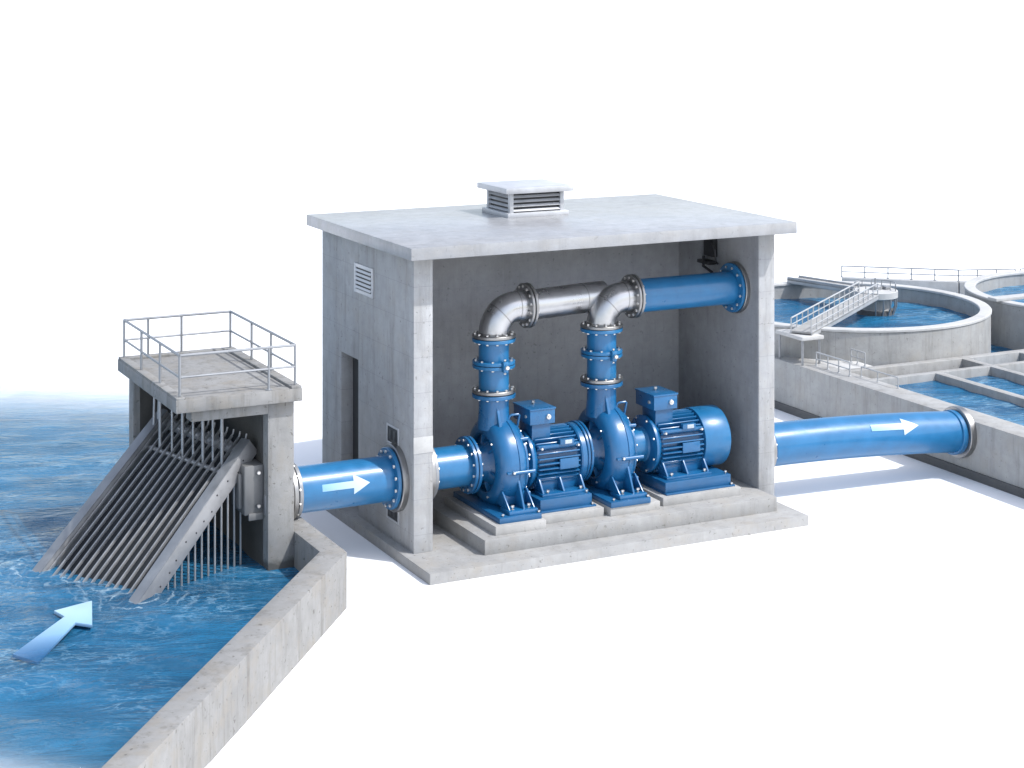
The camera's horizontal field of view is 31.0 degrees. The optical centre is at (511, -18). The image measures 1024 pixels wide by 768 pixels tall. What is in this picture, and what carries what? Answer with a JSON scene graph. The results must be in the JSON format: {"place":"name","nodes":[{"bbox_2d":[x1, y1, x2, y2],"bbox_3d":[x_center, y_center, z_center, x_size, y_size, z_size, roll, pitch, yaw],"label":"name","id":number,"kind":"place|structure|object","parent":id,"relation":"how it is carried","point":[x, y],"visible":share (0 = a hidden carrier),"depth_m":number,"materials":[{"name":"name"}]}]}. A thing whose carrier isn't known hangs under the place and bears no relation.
{"place":"outdoors","nodes":[
{"label":"outdoors","id":0,"kind":"place"},
{"bbox_2d":[0,398,298,767],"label":"lake water","id":1,"kind":"structure","parent":0,"point":[112,681],"depth_m":24.25,"materials":[{"name":"blue liquid"}]},
{"bbox_2d":[13,601,91,657],"bbox_3d":[-5.692,8.207,23.373,0.658,0.045,2.207,0,0,4],"label":"flow arrow","id":2,"kind":"object","parent":1,"relation":"on","point":[49,639],"visible":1,"depth_m":23.41,"materials":[{"name":"paint"}]},
{"bbox_2d":[118,346,301,570],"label":"intake tower","id":3,"kind":"structure","parent":1,"relation":"in","point":[254,410],"depth_m":26.12,"materials":[{"name":"concrete"}]},
{"bbox_2d":[32,397,263,603],"bbox_3d":[-5.100,7.417,26.065,2.472,3.026,2.759,0,0,39],"label":"bar screen","id":4,"kind":"object","parent":3,"relation":"attached to","point":[144,515],"visible":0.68,"depth_m":26.14,"materials":[{"name":"metal"}]},
{"bbox_2d":[123,310,296,396],"bbox_3d":[-4.471,5.412,27.057,1.769,0.619,3.079,0,0,-26],"label":"deck railing","id":5,"kind":"object","parent":3,"relation":"on","point":[268,350],"visible":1,"depth_m":27.01,"materials":[{"name":"metal"}]},
{"bbox_2d":[294,443,409,519],"bbox_3d":[-2.570,7.400,27.217,1.877,1.000,1.000,0,0,-26],"label":"suction pipe","id":6,"kind":"object","parent":3,"relation":"attached to","point":[382,476],"visible":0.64,"depth_m":27.07,"materials":[{"name":"blue metal"}]},
{"bbox_2d":[0,0,1023,767],"bbox_3d":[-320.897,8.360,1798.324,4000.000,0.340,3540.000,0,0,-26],"label":"ground","id":7,"kind":"structure","parent":0,"point":[174,156],"depth_m":60.12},
{"bbox_2d":[102,517,346,767],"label":"retaining wall","id":8,"kind":"structure","parent":7,"relation":"on","point":[203,715],"depth_m":21.57,"materials":[{"name":"concrete"}]},
{"bbox_2d":[306,179,808,584],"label":"pump house","id":9,"kind":"structure","parent":7,"relation":"on","point":[409,295],"depth_m":29.75,"materials":[{"name":"concrete"}]},
{"bbox_2d":[353,357,357,458],"bbox_3d":[-2.389,7.145,29.449,0.055,2.450,0.760,0,0,-26],"label":"door","id":10,"kind":"structure","parent":9,"relation":"in","point":[355,361],"depth_m":29.67,"materials":[{"name":"paint"}]},
{"bbox_2d":[433,436,480,498],"bbox_3d":[-1.026,7.350,27.981,0.944,0.940,0.940,0,0,-26],"label":"suction spool","id":11,"kind":"object","parent":9,"relation":"attached to","point":[456,464],"visible":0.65,"depth_m":27.80,"materials":[{"name":"blue paint"}]},
{"bbox_2d":[453,392,541,523],"bbox_3d":[-0.252,7.169,28.220,0.802,1.748,1.660,0,0,-26],"label":"lift pump","id":12,"kind":"object","parent":9,"relation":"on","point":[501,493],"visible":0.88,"depth_m":27.93,"materials":[{"name":"blue paint"}]},
{"bbox_2d":[472,337,515,401],"bbox_3d":[-0.280,5.902,28.349,0.669,0.944,0.673,0,0,16],"label":"riser pipe","id":13,"kind":"object","parent":12,"relation":"on","point":[493,364],"visible":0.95,"depth_m":28.13,"materials":[{"name":"blue metal"}]},
{"bbox_2d":[472,283,539,345],"bbox_3d":[-0.145,5.091,28.418,0.970,0.872,0.690,0,0,-26],"label":"steel elbow","id":14,"kind":"object","parent":13,"relation":"on","point":[504,312],"visible":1,"depth_m":28.27,"materials":[{"name":"silver metal"}]},
{"bbox_2d":[535,281,607,318],"bbox_3d":[0.851,5.000,29.064,1.464,0.478,0.478,0,0,-37],"label":"steel header pipe","id":15,"kind":"object","parent":14,"relation":"attached to","point":[570,299],"visible":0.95,"depth_m":28.86,"materials":[{"name":"silver metal"}]},
{"bbox_2d":[512,399,595,513],"bbox_3d":[0.532,7.256,28.725,1.258,1.532,1.450,0,0,-26],"label":"electric motor","id":16,"kind":"object","parent":9,"relation":"on","point":[561,457],"visible":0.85,"depth_m":28.40,"materials":[{"name":"blue paint"}]},
{"bbox_2d":[578,381,650,507],"bbox_3d":[1.441,7.169,29.058,0.802,1.748,1.660,0,0,-26],"label":"lift pump","id":17,"kind":"object","parent":9,"relation":"on","point":[612,481],"visible":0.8,"depth_m":28.74,"materials":[{"name":"blue paint"}]},
{"bbox_2d":[580,327,622,389],"bbox_3d":[1.413,5.902,29.188,0.669,0.944,0.673,0,0,16],"label":"riser pipe","id":18,"kind":"object","parent":17,"relation":"on","point":[601,352],"visible":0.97,"depth_m":28.97,"materials":[{"name":"metal"}]},
{"bbox_2d":[580,274,645,335],"bbox_3d":[1.548,5.091,29.256,0.970,0.872,0.690,0,0,-26],"label":"steel elbow","id":19,"kind":"object","parent":18,"relation":"on","point":[626,295],"visible":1,"depth_m":29.11,"materials":[{"name":"silver metal"}]},
{"bbox_2d":[631,386,734,495],"bbox_3d":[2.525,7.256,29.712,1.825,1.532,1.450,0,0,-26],"label":"electric motor","id":20,"kind":"object","parent":9,"relation":"on","point":[683,450],"visible":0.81,"depth_m":29.40,"materials":[{"name":"blue paint"}]},
{"bbox_2d":[641,261,749,312],"bbox_3d":[2.821,5.000,29.887,1.910,0.840,0.840,0,0,-26],"label":"blue header pipe","id":21,"kind":"object","parent":9,"relation":"attached to","point":[727,286],"visible":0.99,"depth_m":29.78,"materials":[{"name":"metal"}]},
{"bbox_2d":[774,406,976,466],"bbox_3d":[5.881,7.690,31.195,4.148,1.060,0.943,0,0,-24],"label":"discharge pipe","id":22,"kind":"object","parent":9,"relation":"attached to","point":[951,430],"visible":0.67,"depth_m":30.98,"materials":[{"name":"blue metal"}]},
{"bbox_2d":[774,329,1023,498],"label":"settling basin","id":23,"kind":"object","parent":7,"relation":"on","point":[805,388],"visible":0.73,"depth_m":35.11,"materials":[{"name":"concrete"}]},
{"bbox_2d":[814,351,851,376],"bbox_3d":[6.215,7.390,35.797,0.073,0.284,1.153,0,0,-26],"label":"walkway railing","id":24,"kind":"object","parent":23,"relation":"on","point":[828,363],"visible":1,"depth_m":35.82,"materials":[{"name":"grey metal"}]},
{"bbox_2d":[790,281,878,335],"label":"walkway bridge","id":25,"kind":"structure","parent":23,"relation":"on","point":[839,312],"depth_m":38.09,"materials":[{"name":"steel"},{"name":"white paint"}]},
{"bbox_2d":[850,348,866,366],"bbox_3d":[6.822,7.394,36.421,0.073,0.284,0.513,0,0,-26],"label":"walkway railing","id":26,"kind":"object","parent":23,"relation":"on","point":[857,357],"visible":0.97,"depth_m":36.41,"materials":[{"name":"grey metal"}]},
{"bbox_2d":[860,366,899,388],"bbox_3d":[6.912,7.426,34.758,0.067,0.212,1.162,0,0,-27],"label":"walkway railing","id":27,"kind":"object","parent":23,"relation":"on","point":[880,372],"visible":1,"depth_m":34.79,"materials":[{"name":"grey metal"}]},
{"bbox_2d":[774,278,991,365],"bbox_3d":[7.183,7.355,39.747,6.080,1.750,6.080,0,0,-26],"label":"clarifier tank","id":28,"kind":"object","parent":23,"relation":"on","point":[971,335],"visible":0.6,"depth_m":37.26,"materials":[{"name":"concrete"}]},
{"bbox_2d":[774,298,970,327],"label":"tank water","id":29,"kind":"structure","parent":28,"relation":"in","point":[907,314],"depth_m":40.24,"materials":[{"name":"blue liquid"}]},
{"bbox_2d":[854,279,895,292],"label":"pier railing","id":30,"kind":"object","parent":28,"relation":"on","point":[871,282],"visible":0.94,"depth_m":40.79,"materials":[{"name":"metal"}]},
{"bbox_2d":[842,277,965,294],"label":"boundary wall","id":31,"kind":"structure","parent":23,"relation":"on","point":[952,286],"depth_m":45.37,"materials":[{"name":"concrete"}]},
{"bbox_2d":[841,265,1015,281],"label":"railing","id":32,"kind":"object","parent":31,"relation":"on","point":[911,274],"visible":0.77,"depth_m":45.49,"materials":[{"name":"metal"}]},
{"bbox_2d":[897,380,1023,425],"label":"basin water","id":33,"kind":"structure","parent":23,"relation":"in","point":[991,406],"depth_m":33.97,"materials":[{"name":"blue liquid"}]},
{"bbox_2d":[964,270,1023,349],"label":"clarifier tank","id":34,"kind":"object","parent":23,"relation":"on","point":[1007,322],"visible":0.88,"depth_m":40.20,"materials":[{"name":"concrete"}]},
{"bbox_2d":[983,285,1023,302],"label":"tank water","id":35,"kind":"structure","parent":34,"relation":"in","point":[1012,290],"depth_m":43.18,"materials":[{"name":"blue liquid"}]},
{"bbox_2d":[966,375,1023,395],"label":"basin water","id":36,"kind":"structure","parent":23,"relation":"in","point":[1003,384],"depth_m":35.50,"materials":[{"name":"blue liquid"}]},
{"bbox_2d":[991,344,1011,352],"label":"basin water","id":37,"kind":"structure","parent":23,"relation":"in","point":[994,348],"depth_m":39.83,"materials":[{"name":"blue liquid"}]},
{"bbox_2d":[787,275,861,292],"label":"walkway bridge","id":38,"kind":"structure","parent":0,"point":[820,283],"depth_m":41.74,"materials":[{"name":"metal"}]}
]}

